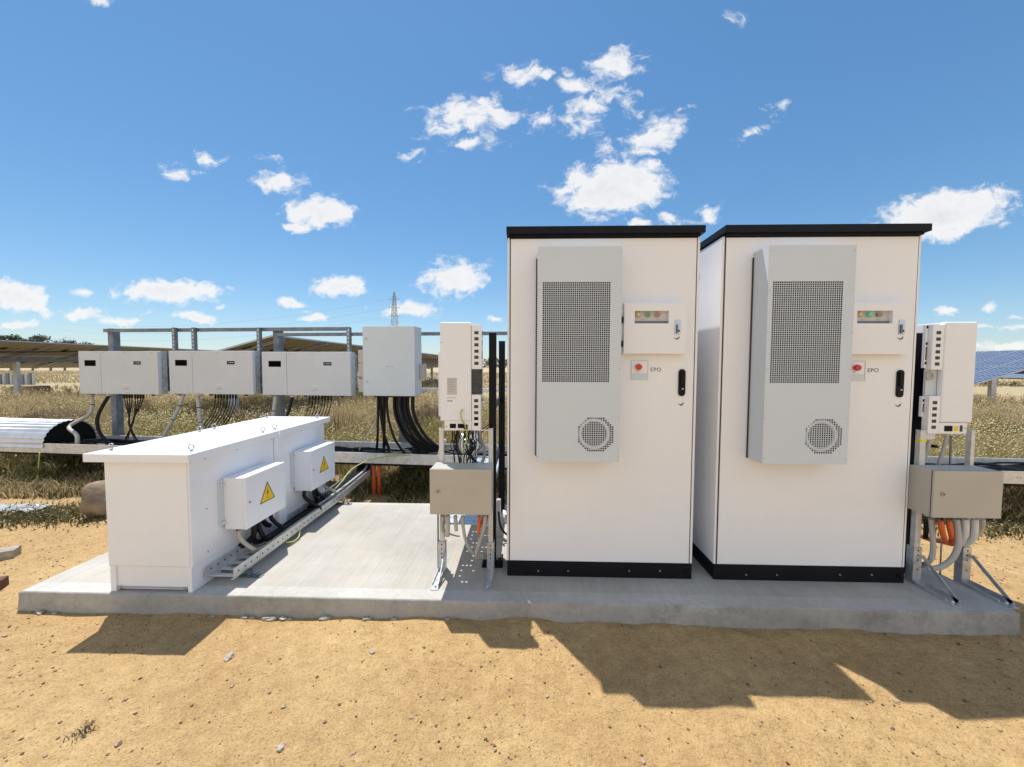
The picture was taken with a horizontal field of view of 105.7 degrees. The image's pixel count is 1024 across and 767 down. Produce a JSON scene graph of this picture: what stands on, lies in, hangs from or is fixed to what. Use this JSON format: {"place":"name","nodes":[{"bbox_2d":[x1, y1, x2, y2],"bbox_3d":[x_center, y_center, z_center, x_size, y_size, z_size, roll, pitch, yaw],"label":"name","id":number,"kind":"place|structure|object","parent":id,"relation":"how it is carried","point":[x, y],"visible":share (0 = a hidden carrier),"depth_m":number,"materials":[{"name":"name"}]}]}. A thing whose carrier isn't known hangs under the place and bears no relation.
{"place":"outdoors","nodes":[
{"label":"outdoors","id":0,"kind":"place"},
{"bbox_2d":[459,433,467,454],"bbox_3d":[-0.510,0.636,4.052,0.096,0.234,0.108,0,3,2],"label":"foil bundle","id":1,"kind":"object","parent":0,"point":[461,445],"visible":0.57,"depth_m":4.03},
{"bbox_2d":[0,365,1023,766],"bbox_3d":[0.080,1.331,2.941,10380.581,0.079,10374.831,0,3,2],"label":"ground","id":2,"kind":"structure","parent":0,"point":[626,701],"depth_m":1.77,"materials":[{"name":"sand"}]},
{"bbox_2d":[0,575,8,589],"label":"timber block","id":3,"kind":"object","parent":2,"relation":"on","point":[4,581],"depth_m":2.56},
{"bbox_2d":[0,545,21,560],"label":"timber beam","id":4,"kind":"structure","parent":2,"relation":"on","point":[10,552],"depth_m":2.93,"materials":[{"name":"wood"}]},
{"bbox_2d":[0,334,27,370],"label":"gum tree","id":5,"kind":"object","parent":2,"relation":"on","point":[11,337],"visible":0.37,"depth_m":78.31,"materials":[{"name":"green plant"}]},
{"bbox_2d":[0,373,36,384],"bbox_3d":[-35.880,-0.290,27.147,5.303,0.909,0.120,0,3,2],"label":"storage tank","id":6,"kind":"object","parent":2,"relation":"on","point":[7,378],"visible":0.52,"depth_m":27.06,"materials":[{"name":"grey plastic"}]},
{"bbox_2d":[0,503,52,512],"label":"plastic sheet","id":7,"kind":"object","parent":2,"relation":"on","point":[21,506],"visible":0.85,"depth_m":3.90,"materials":[{"name":"plastic"}]},
{"bbox_2d":[6,385,52,393],"bbox_3d":[-23.278,0.332,18.764,1.240,0.450,1.100,0,3,2],"label":"concrete footing","id":8,"kind":"object","parent":2,"relation":"on","point":[37,387],"visible":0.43,"depth_m":18.54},
{"bbox_2d":[0,397,64,418],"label":"shrub","id":9,"kind":"object","parent":2,"relation":"on","point":[9,405],"visible":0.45,"depth_m":9.41,"materials":[{"name":"plant"}]},
{"bbox_2d":[23,394,66,410],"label":"shrub","id":10,"kind":"object","parent":2,"relation":"on","point":[50,399],"visible":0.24,"depth_m":11.15,"materials":[{"name":"plant"}]},
{"bbox_2d":[24,334,79,370],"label":"gum tree","id":11,"kind":"object","parent":2,"relation":"on","point":[39,338],"visible":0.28,"depth_m":75.75,"materials":[{"name":"green plant"}]},
{"bbox_2d":[4,449,104,487],"bbox_3d":[-5.697,1.020,4.971,1.190,0.534,1.030,0,3,2],"label":"shrub","id":12,"kind":"object","parent":2,"relation":"on","point":[54,464],"visible":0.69,"depth_m":4.81,"materials":[{"name":"green plant"}]},
{"bbox_2d":[9,404,104,422],"bbox_3d":[-9.060,0.759,7.789,1.820,0.734,1.831,0,3,2],"label":"shrub","id":13,"kind":"object","parent":2,"relation":"on","point":[50,415],"visible":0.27,"depth_m":7.64,"materials":[{"name":"plant"}]},
{"bbox_2d":[60,721,99,746],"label":"weed tuft","id":14,"kind":"object","parent":2,"relation":"on","point":[85,731],"visible":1,"depth_m":1.54,"materials":[{"name":"grey plant"}]},
{"bbox_2d":[79,480,106,518],"bbox_3d":[-3.940,1.224,4.023,0.642,0.861,0.628,-1,3,-26],"label":"boulder","id":15,"kind":"object","parent":2,"relation":"on","point":[92,504],"visible":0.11,"depth_m":3.70,"materials":[{"name":"stone"}]},
{"bbox_2d":[0,340,215,396],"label":"solar table","id":16,"kind":"object","parent":2,"relation":"on","point":[15,356],"visible":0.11,"depth_m":17.00,"materials":[{"name":"metal"}]},
{"bbox_2d":[108,398,160,416],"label":"shrub","id":17,"kind":"object","parent":2,"relation":"on","point":[147,403],"visible":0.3,"depth_m":9.73,"materials":[{"name":"plant"}]},
{"bbox_2d":[136,420,205,436],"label":"shrub","id":18,"kind":"object","parent":2,"relation":"on","point":[186,426],"visible":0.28,"depth_m":6.46,"materials":[{"name":"plant"}]},
{"bbox_2d":[188,406,260,426],"bbox_3d":[-5.761,0.774,7.868,1.446,0.711,1.435,0,3,2],"label":"shrub","id":19,"kind":"object","parent":2,"relation":"on","point":[238,416],"visible":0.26,"depth_m":7.73,"materials":[{"name":"plant"}]},
{"bbox_2d":[103,327,506,475],"bbox_3d":[-1.407,0.303,4.991,8.593,2.068,0.192,0,3,6],"label":"mounting rack","id":20,"kind":"object","parent":2,"relation":"on","point":[117,410],"visible":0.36,"depth_m":5.17,"materials":[{"name":"metal"}]},
{"bbox_2d":[78,351,169,397],"bbox_3d":[-5.105,-0.119,5.190,1.194,0.616,0.274,0,3,6],"label":"string inverter","id":21,"kind":"object","parent":20,"relation":"attached to","point":[129,374],"visible":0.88,"depth_m":5.06,"materials":[{"name":"grey paint"}]},
{"bbox_2d":[66,394,94,443],"bbox_3d":[-5.604,0.493,4.973,0.249,0.687,0.469,-1,3,-27],"label":"conduit","id":22,"kind":"object","parent":21,"relation":"attached to","point":[84,417],"visible":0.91,"depth_m":5.09,"materials":[{"name":"grey plastic"}]},
{"bbox_2d":[95,396,116,443],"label":"cable","id":23,"kind":"object","parent":21,"relation":"attached to","point":[97,418],"visible":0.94,"depth_m":5.09,"materials":[{"name":"black rubber"}]},
{"bbox_2d":[169,351,262,398],"bbox_3d":[-3.790,-0.117,5.047,1.194,0.605,0.274,0,3,6],"label":"string inverter","id":24,"kind":"object","parent":20,"relation":"attached to","point":[211,373],"visible":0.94,"depth_m":4.92,"materials":[{"name":"grey paint"}]},
{"bbox_2d":[162,394,184,437],"bbox_3d":[-4.388,0.476,5.006,0.307,0.682,0.076,0,3,-13],"label":"conduit","id":25,"kind":"object","parent":24,"relation":"attached to","point":[174,416],"visible":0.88,"depth_m":4.99,"materials":[{"name":"grey plastic"}]},
{"bbox_2d":[195,395,204,429],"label":"conduit","id":26,"kind":"object","parent":24,"relation":"attached to","point":[199,413],"visible":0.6,"depth_m":4.97,"materials":[{"name":"grey plastic"}]},
{"bbox_2d":[262,352,362,399],"bbox_3d":[-2.510,-0.099,4.909,1.194,0.593,0.274,0,3,6],"label":"string inverter","id":27,"kind":"object","parent":20,"relation":"attached to","point":[316,374],"visible":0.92,"depth_m":4.78,"materials":[{"name":"grey paint"}]},
{"bbox_2d":[271,395,277,415],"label":"conduit","id":28,"kind":"object","parent":27,"relation":"attached to","point":[274,406],"visible":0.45,"depth_m":4.86,"materials":[{"name":"grey plastic"}]},
{"bbox_2d":[358,326,426,396],"bbox_3d":[-1.394,-0.251,4.532,0.726,0.811,0.268,0,3,6],"label":"wiring cabinet","id":29,"kind":"object","parent":20,"relation":"attached to","point":[390,359],"visible":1,"depth_m":4.41,"materials":[{"name":"metal"}]},
{"bbox_2d":[365,397,385,452],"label":"power cable","id":30,"kind":"object","parent":29,"relation":"attached to","point":[384,419],"visible":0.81,"depth_m":4.58,"materials":[{"name":"black rubber"}]},
{"bbox_2d":[375,397,378,452],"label":"power cable","id":31,"kind":"object","parent":29,"relation":"attached to","point":[377,435],"visible":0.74,"depth_m":4.56,"materials":[{"name":"black rubber"}]},
{"bbox_2d":[379,397,408,453],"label":"power cable","id":32,"kind":"object","parent":29,"relation":"attached to","point":[382,425],"visible":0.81,"depth_m":4.57,"materials":[{"name":"black rubber"}]},
{"bbox_2d":[386,397,410,453],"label":"power cable","id":33,"kind":"object","parent":29,"relation":"attached to","point":[392,432],"visible":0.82,"depth_m":4.54,"materials":[{"name":"black rubber"}]},
{"bbox_2d":[393,397,425,453],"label":"power cable","id":34,"kind":"object","parent":29,"relation":"attached to","point":[402,431],"visible":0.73,"depth_m":4.55,"materials":[{"name":"black rubber"}]},
{"bbox_2d":[396,397,426,452],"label":"power cable","id":35,"kind":"object","parent":29,"relation":"attached to","point":[405,430],"visible":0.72,"depth_m":4.52,"materials":[{"name":"black rubber"}]},
{"bbox_2d":[399,397,432,451],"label":"power cable","id":36,"kind":"object","parent":29,"relation":"attached to","point":[407,426],"visible":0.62,"depth_m":4.54,"materials":[{"name":"black rubber"}]},
{"bbox_2d":[404,397,436,452],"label":"power cable","id":37,"kind":"object","parent":29,"relation":"attached to","point":[415,433],"visible":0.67,"depth_m":4.51,"materials":[{"name":"black rubber"}]},
{"bbox_2d":[406,397,438,450],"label":"power cable","id":38,"kind":"object","parent":29,"relation":"attached to","point":[416,429],"visible":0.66,"depth_m":4.53,"materials":[{"name":"black rubber"}]},
{"bbox_2d":[412,396,450,453],"bbox_3d":[-0.777,0.511,4.495,0.768,0.721,0.070,0,3,6],"label":"power cable","id":39,"kind":"object","parent":29,"relation":"attached to","point":[420,427],"visible":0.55,"depth_m":4.50,"materials":[{"name":"black rubber"}]},
{"bbox_2d":[216,335,437,411],"bbox_3d":[-6.884,-0.684,24.344,3.839,2.350,30.878,0,3,2],"label":"solar table","id":40,"kind":"object","parent":2,"relation":"on","point":[293,344],"visible":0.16,"depth_m":10.87,"materials":[{"name":"metal"}]},
{"bbox_2d":[298,402,374,438],"bbox_3d":[-3.079,0.728,6.826,1.860,0.932,1.512,3,4,41],"label":"shrub","id":41,"kind":"object","parent":2,"relation":"on","point":[349,419],"visible":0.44,"depth_m":6.71,"materials":[{"name":"plant"}]},
{"bbox_2d":[324,428,360,441],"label":"shrub","id":42,"kind":"object","parent":2,"relation":"on","point":[336,437],"visible":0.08,"depth_m":6.00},
{"bbox_2d":[372,465,375,494],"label":"orange conduit","id":43,"kind":"object","parent":2,"relation":"on","point":[373,479],"visible":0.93,"depth_m":4.41,"materials":[{"name":"plastic"}]},
{"bbox_2d":[377,465,380,494],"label":"orange conduit","id":44,"kind":"object","parent":2,"relation":"on","point":[379,479],"visible":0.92,"depth_m":4.41,"materials":[{"name":"plastic"}]},
{"bbox_2d":[361,413,408,442],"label":"shrub","id":45,"kind":"object","parent":2,"relation":"on","point":[394,425],"visible":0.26,"depth_m":6.32,"materials":[{"name":"plant"}]},
{"bbox_2d":[359,402,415,428],"bbox_3d":[-2.642,0.735,7.921,1.405,0.821,1.658,3,4,44],"label":"shrub","id":46,"kind":"object","parent":2,"relation":"on","point":[390,407],"visible":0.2,"depth_m":7.77,"materials":[{"name":"plant"}]},
{"bbox_2d":[389,292,399,325],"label":"transmission tower","id":47,"kind":"structure","parent":2,"relation":"on","point":[393,299],"depth_m":149.72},
{"bbox_2d":[380,466,431,500],"bbox_3d":[-1.073,1.093,4.518,0.949,0.428,1.009,3,4,41],"label":"shrub","id":48,"kind":"object","parent":2,"relation":"on","point":[413,477],"visible":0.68,"depth_m":4.38,"materials":[{"name":"green plant"}]},
{"bbox_2d":[411,400,453,442],"bbox_3d":[-1.594,0.724,7.336,1.138,0.901,1.446,0,3,2],"label":"shrub","id":49,"kind":"object","parent":2,"relation":"on","point":[432,412],"visible":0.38,"depth_m":7.21,"materials":[{"name":"plant"}]},
{"bbox_2d":[415,415,485,443],"bbox_3d":[-1.169,0.827,6.607,1.498,0.756,1.409,2,3,33],"label":"shrub","id":50,"kind":"object","parent":2,"relation":"on","point":[437,426],"visible":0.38,"depth_m":6.47,"materials":[{"name":"plant"}]},
{"bbox_2d":[496,498,501,536],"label":"conduit","id":51,"kind":"object","parent":2,"relation":"on","point":[498,508],"visible":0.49,"depth_m":3.05,"materials":[{"name":"grey plastic"}]},
{"bbox_2d":[0,385,1023,487],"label":"dry grass","id":52,"kind":"structure","parent":2,"relation":"on","point":[295,401],"depth_m":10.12,"materials":[{"name":"plant"}]},
{"bbox_2d":[0,454,1023,521],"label":"trough weeds","id":53,"kind":"object","parent":2,"relation":"on","point":[33,489],"visible":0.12,"depth_m":4.42,"materials":[{"name":"green plant"}]},
{"bbox_2d":[0,435,1023,485],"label":"cable trough","id":54,"kind":"object","parent":2,"relation":"on","point":[1013,478],"visible":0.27,"depth_m":4.39,"materials":[{"name":"metal"}]},
{"bbox_2d":[0,418,97,447],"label":"corrugated cover","id":55,"kind":"object","parent":54,"relation":"on","point":[25,433],"visible":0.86,"depth_m":4.96,"materials":[{"name":"metal"}]},
{"bbox_2d":[334,455,410,489],"bbox_3d":[-1.371,0.915,4.187,1.034,0.224,0.296,-1,3,-31],"label":"earth wire","id":56,"kind":"object","parent":54,"relation":"attached to","point":[366,461],"visible":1,"depth_m":4.21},
{"bbox_2d":[444,456,498,524],"bbox_3d":[-0.275,0.819,3.363,0.274,0.061,1.820,0,3,2],"label":"perforated tray","id":57,"kind":"object","parent":54,"relation":"on","point":[469,519],"visible":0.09,"depth_m":2.57,"materials":[{"name":"metal"}]},
{"bbox_2d":[469,432,478,455],"bbox_3d":[-0.395,0.629,4.047,0.093,0.258,0.098,-1,3,-20],"label":"foil bundle","id":58,"kind":"object","parent":57,"relation":"on","point":[475,445],"visible":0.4,"depth_m":4.02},
{"bbox_2d":[58,442,1022,470],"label":"trough cable","id":59,"kind":"object","parent":54,"relation":"in","point":[506,456],"visible":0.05,"depth_m":4.43,"materials":[{"name":"black rubber"}]},
{"bbox_2d":[80,439,1020,467],"bbox_3d":[-0.681,0.817,4.646,13.304,0.091,0.084,0,3,6],"label":"trough cable","id":60,"kind":"object","parent":54,"relation":"in","point":[392,449],"visible":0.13,"depth_m":4.73,"materials":[{"name":"black rubber"}]},
{"bbox_2d":[80,440,1023,470],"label":"trough cable","id":61,"kind":"object","parent":54,"relation":"in","point":[107,443],"visible":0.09,"depth_m":4.61,"materials":[{"name":"black rubber"}]},
{"bbox_2d":[131,440,1023,465],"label":"trough cable","id":62,"kind":"object","parent":54,"relation":"in","point":[926,463],"visible":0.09,"depth_m":4.11,"materials":[{"name":"black rubber"}]},
{"bbox_2d":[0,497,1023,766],"bbox_3d":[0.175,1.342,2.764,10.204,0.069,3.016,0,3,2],"label":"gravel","id":63,"kind":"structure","parent":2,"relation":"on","point":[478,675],"depth_m":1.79,"materials":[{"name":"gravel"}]},
{"bbox_2d":[0,499,1023,544],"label":"creeping weeds","id":64,"kind":"object","parent":2,"relation":"on","point":[39,515],"visible":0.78,"depth_m":3.63,"materials":[{"name":"green plant"}]},
{"bbox_2d":[18,502,1019,635],"bbox_3d":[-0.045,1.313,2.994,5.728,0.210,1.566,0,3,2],"label":"concrete pad","id":65,"kind":"object","parent":2,"relation":"on","point":[363,560],"visible":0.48,"depth_m":2.29,"materials":[{"name":"concrete"}]},
{"bbox_2d":[83,426,285,591],"bbox_3d":[-2.079,0.779,2.637,0.736,0.877,0.821,0,3,2],"label":"transformer enclosure","id":66,"kind":"object","parent":65,"relation":"on","point":[181,509],"visible":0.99,"depth_m":2.31,"materials":[{"name":"white paint"}]},
{"bbox_2d":[203,414,334,523],"bbox_3d":[-2.055,0.741,3.448,0.736,0.877,0.807,0,3,2],"label":"transformer enclosure","id":67,"kind":"object","parent":65,"relation":"on","point":[303,451],"visible":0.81,"depth_m":3.31,"materials":[{"name":"white paint"}]},
{"bbox_2d":[307,465,360,508],"bbox_3d":[-1.760,0.982,3.956,0.050,0.195,1.105,0,3,2],"label":"cable","id":68,"kind":"object","parent":67,"relation":"attached to","point":[315,497],"visible":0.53,"depth_m":3.69,"materials":[{"name":"black rubber"}]},
{"bbox_2d":[311,465,363,507],"bbox_3d":[-1.743,0.981,3.956,0.075,0.194,1.104,0,3,2],"label":"cable","id":69,"kind":"object","parent":67,"relation":"attached to","point":[318,493],"visible":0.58,"depth_m":3.70,"materials":[{"name":"black rubber"}]},
{"bbox_2d":[318,465,367,505],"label":"cable","id":70,"kind":"object","parent":67,"relation":"attached to","point":[346,485],"visible":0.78,"depth_m":3.79,"materials":[{"name":"grey plastic"}]},
{"bbox_2d":[205,469,369,579],"bbox_3d":[-1.700,1.101,3.385,0.277,0.163,2.053,0,3,2],"label":"cable ladder","id":71,"kind":"object","parent":65,"relation":"on","point":[221,564],"visible":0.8,"depth_m":2.69,"materials":[{"name":"metal"}]},
{"bbox_2d":[236,470,365,552],"bbox_3d":[-1.739,1.014,3.531,0.113,0.218,1.955,0,3,2],"label":"conduit","id":72,"kind":"object","parent":71,"relation":"on","point":[243,541],"visible":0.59,"depth_m":2.75,"materials":[{"name":"plastic"}]},
{"bbox_2d":[251,465,359,543],"bbox_3d":[-1.786,1.015,3.600,0.063,0.227,1.827,0,3,2],"label":"cable","id":73,"kind":"object","parent":71,"relation":"on","point":[254,539],"visible":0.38,"depth_m":2.82,"materials":[{"name":"black rubber"}]},
{"bbox_2d":[256,465,361,540],"bbox_3d":[-1.760,1.014,3.624,0.065,0.227,1.776,0,3,2],"label":"cable","id":74,"kind":"object","parent":71,"relation":"on","point":[262,535],"visible":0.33,"depth_m":2.77,"materials":[{"name":"black rubber"}]},
{"bbox_2d":[269,465,365,529],"bbox_3d":[-1.744,0.999,3.693,0.091,0.204,1.631,0,3,2],"label":"cable","id":75,"kind":"object","parent":71,"relation":"on","point":[276,523],"visible":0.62,"depth_m":3.04,"materials":[{"name":"black rubber"}]},
{"bbox_2d":[302,465,370,509],"bbox_3d":[-1.712,0.999,3.916,0.150,0.225,1.184,0,3,2],"label":"cable","id":76,"kind":"object","parent":71,"relation":"on","point":[308,500],"visible":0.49,"depth_m":3.33,"materials":[{"name":"black rubber"}]},
{"bbox_2d":[430,333,504,591],"bbox_3d":[-0.257,0.431,2.895,0.438,1.560,1.235,0,3,2],"label":"equipment frame","id":77,"kind":"object","parent":65,"relation":"on","point":[490,563],"visible":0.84,"depth_m":2.56,"materials":[{"name":"metal"}]},
{"bbox_2d":[438,322,482,429],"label":"wall converter","id":78,"kind":"structure","parent":77,"relation":"attached to","point":[460,370],"depth_m":2.46,"materials":[{"name":"metal"}]},
{"bbox_2d":[430,462,492,514],"bbox_3d":[-0.307,0.657,2.412,0.373,0.296,0.180,0,3,2],"label":"junction box","id":79,"kind":"object","parent":77,"relation":"attached to","point":[458,488],"visible":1,"depth_m":2.33,"materials":[{"name":"grey paint"}]},
{"bbox_2d":[445,515,449,536],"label":"conduit","id":80,"kind":"object","parent":79,"relation":"attached to","point":[447,525],"visible":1,"depth_m":2.42,"materials":[{"name":"grey plastic"}]},
{"bbox_2d":[430,469,491,514],"bbox_3d":[-0.309,0.652,2.332,0.373,0.278,0.021,0,3,2],"label":"door","id":81,"kind":"structure","parent":79,"relation":"in","point":[452,491],"depth_m":2.33,"materials":[{"name":"grey paint"}]},
{"bbox_2d":[461,515,502,556],"bbox_3d":[-0.194,1.011,2.554,0.038,0.385,0.357,3,4,44],"label":"conduit","id":82,"kind":"object","parent":79,"relation":"attached to","point":[466,540],"visible":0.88,"depth_m":2.44,"materials":[{"name":"grey plastic"}]},
{"bbox_2d":[478,431,485,462],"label":"conduit","id":83,"kind":"object","parent":77,"relation":"attached to","point":[483,446],"visible":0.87,"depth_m":2.64,"materials":[{"name":"grey plastic"}]},
{"bbox_2d":[474,515,502,559],"bbox_3d":[-0.160,1.012,2.555,0.109,0.390,0.272,1,3,24],"label":"conduit","id":84,"kind":"object","parent":77,"relation":"attached to","point":[480,538],"visible":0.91,"depth_m":2.43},
{"bbox_2d":[506,225,705,578],"bbox_3d":[0.569,0.123,2.855,1.192,2.185,1.187,0,3,2],"label":"battery cabinet","id":85,"kind":"object","parent":65,"relation":"on","point":[602,332],"visible":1,"depth_m":2.40,"materials":[{"name":"metal"}]},
{"bbox_2d":[692,223,931,582],"bbox_3d":[1.873,0.129,2.817,1.192,2.185,1.187,0,3,2],"label":"battery cabinet","id":86,"kind":"object","parent":65,"relation":"on","point":[806,348],"visible":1,"depth_m":2.36,"materials":[{"name":"metal"}]},
{"bbox_2d":[904,333,1018,608],"bbox_3d":[2.676,0.446,2.769,0.346,1.560,1.275,0,3,2],"label":"equipment frame","id":87,"kind":"object","parent":65,"relation":"on","point":[914,556],"visible":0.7,"depth_m":2.40,"materials":[{"name":"metal"}]},
{"bbox_2d":[917,322,977,438],"bbox_3d":[2.686,-0.023,2.614,0.276,0.727,0.500,0,3,2],"label":"converter","id":88,"kind":"object","parent":87,"relation":"attached to","point":[948,357],"depth_m":2.37,"materials":[{"name":"grey paint"}]},
{"bbox_2d":[936,435,948,464],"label":"cable","id":89,"kind":"object","parent":88,"relation":"attached to","point":[942,452],"visible":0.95,"depth_m":2.44,"materials":[{"name":"grey plastic"}]},
{"bbox_2d":[907,465,1003,518],"bbox_3d":[2.636,0.649,2.313,0.387,0.294,0.158,0,3,2],"label":"junction box","id":90,"kind":"object","parent":87,"relation":"attached to","point":[954,491],"visible":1,"depth_m":2.25,"materials":[{"name":"grey paint"}]},
{"bbox_2d":[921,518,936,567],"bbox_3d":[2.589,1.000,2.422,0.046,0.356,0.137,1,3,24],"label":"conduit","id":91,"kind":"object","parent":90,"relation":"attached to","point":[933,544],"visible":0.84,"depth_m":2.37,"materials":[{"name":"grey plastic"}]},
{"bbox_2d":[937,520,948,544],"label":"conduit","id":92,"kind":"object","parent":90,"relation":"attached to","point":[942,532],"visible":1,"depth_m":2.33,"materials":[{"name":"orange plastic"}]},
{"bbox_2d":[926,518,961,570],"bbox_3d":[2.627,0.985,2.357,0.146,0.357,0.040,2,3,30],"label":"conduit","id":93,"kind":"object","parent":90,"relation":"attached to","point":[952,557],"visible":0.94,"depth_m":2.33,"materials":[{"name":"grey plastic"}]},
{"bbox_2d":[946,520,954,544],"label":"conduit","id":94,"kind":"object","parent":90,"relation":"attached to","point":[950,531],"visible":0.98,"depth_m":2.33,"materials":[{"name":"orange plastic"}]},
{"bbox_2d":[961,518,969,546],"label":"conduit","id":95,"kind":"object","parent":90,"relation":"attached to","point":[965,526],"visible":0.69,"depth_m":2.32,"materials":[{"name":"plastic"}]},
{"bbox_2d":[930,470,1003,518],"bbox_3d":[2.634,0.643,2.244,0.387,0.276,0.021,0,3,2],"label":"door","id":96,"kind":"structure","parent":90,"relation":"in","point":[955,494],"depth_m":2.24,"materials":[{"name":"grey paint"}]},
{"bbox_2d":[963,518,978,547],"bbox_3d":[2.779,0.907,2.352,0.042,0.200,0.091,1,3,15],"label":"conduit","id":97,"kind":"object","parent":90,"relation":"attached to","point":[973,535],"visible":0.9,"depth_m":2.32,"materials":[{"name":"plastic"}]},
{"bbox_2d":[977,518,985,538],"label":"conduit","id":98,"kind":"object","parent":90,"relation":"attached to","point":[982,523],"visible":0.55,"depth_m":2.34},
{"bbox_2d":[969,409,1006,429],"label":"shrub","id":99,"kind":"object","parent":2,"relation":"on","point":[986,416],"visible":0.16,"depth_m":8.20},
{"bbox_2d":[972,404,1023,426],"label":"shrub","id":100,"kind":"object","parent":2,"relation":"on","point":[1010,411],"visible":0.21,"depth_m":8.35,"materials":[{"name":"plant"}]},
{"bbox_2d":[974,350,1023,402],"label":"solar table","id":101,"kind":"object","parent":2,"relation":"on","point":[991,367],"visible":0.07,"depth_m":14.06,"materials":[{"name":"metal"}]},
{"bbox_2d":[977,399,1023,411],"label":"shrub","id":102,"kind":"object","parent":2,"relation":"on","point":[1015,406],"visible":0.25,"depth_m":10.60,"materials":[{"name":"plant"}]},
{"bbox_2d":[981,418,1023,438],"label":"shrub","id":103,"kind":"object","parent":2,"relation":"on","point":[1000,424],"visible":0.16,"depth_m":6.86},
{"bbox_2d":[997,374,1023,384],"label":"solar table","id":104,"kind":"object","parent":2,"relation":"on","point":[1016,376],"visible":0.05,"depth_m":30.04,"materials":[{"name":"metal"}]},
{"bbox_2d":[1002,486,1023,500],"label":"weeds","id":105,"kind":"object","parent":2,"relation":"on","point":[1011,491],"visible":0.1,"depth_m":4.18,"materials":[{"name":"green plant"}]},
{"bbox_2d":[0,370,1023,405],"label":"field grass","id":106,"kind":"structure","parent":0,"point":[44,374],"depth_m":29.16,"materials":[{"name":"plant"}]},
{"bbox_2d":[0,0,1023,364],"label":"sky","id":107,"kind":"structure","parent":0,"point":[164,163],"materials":[{"name":"blue"}]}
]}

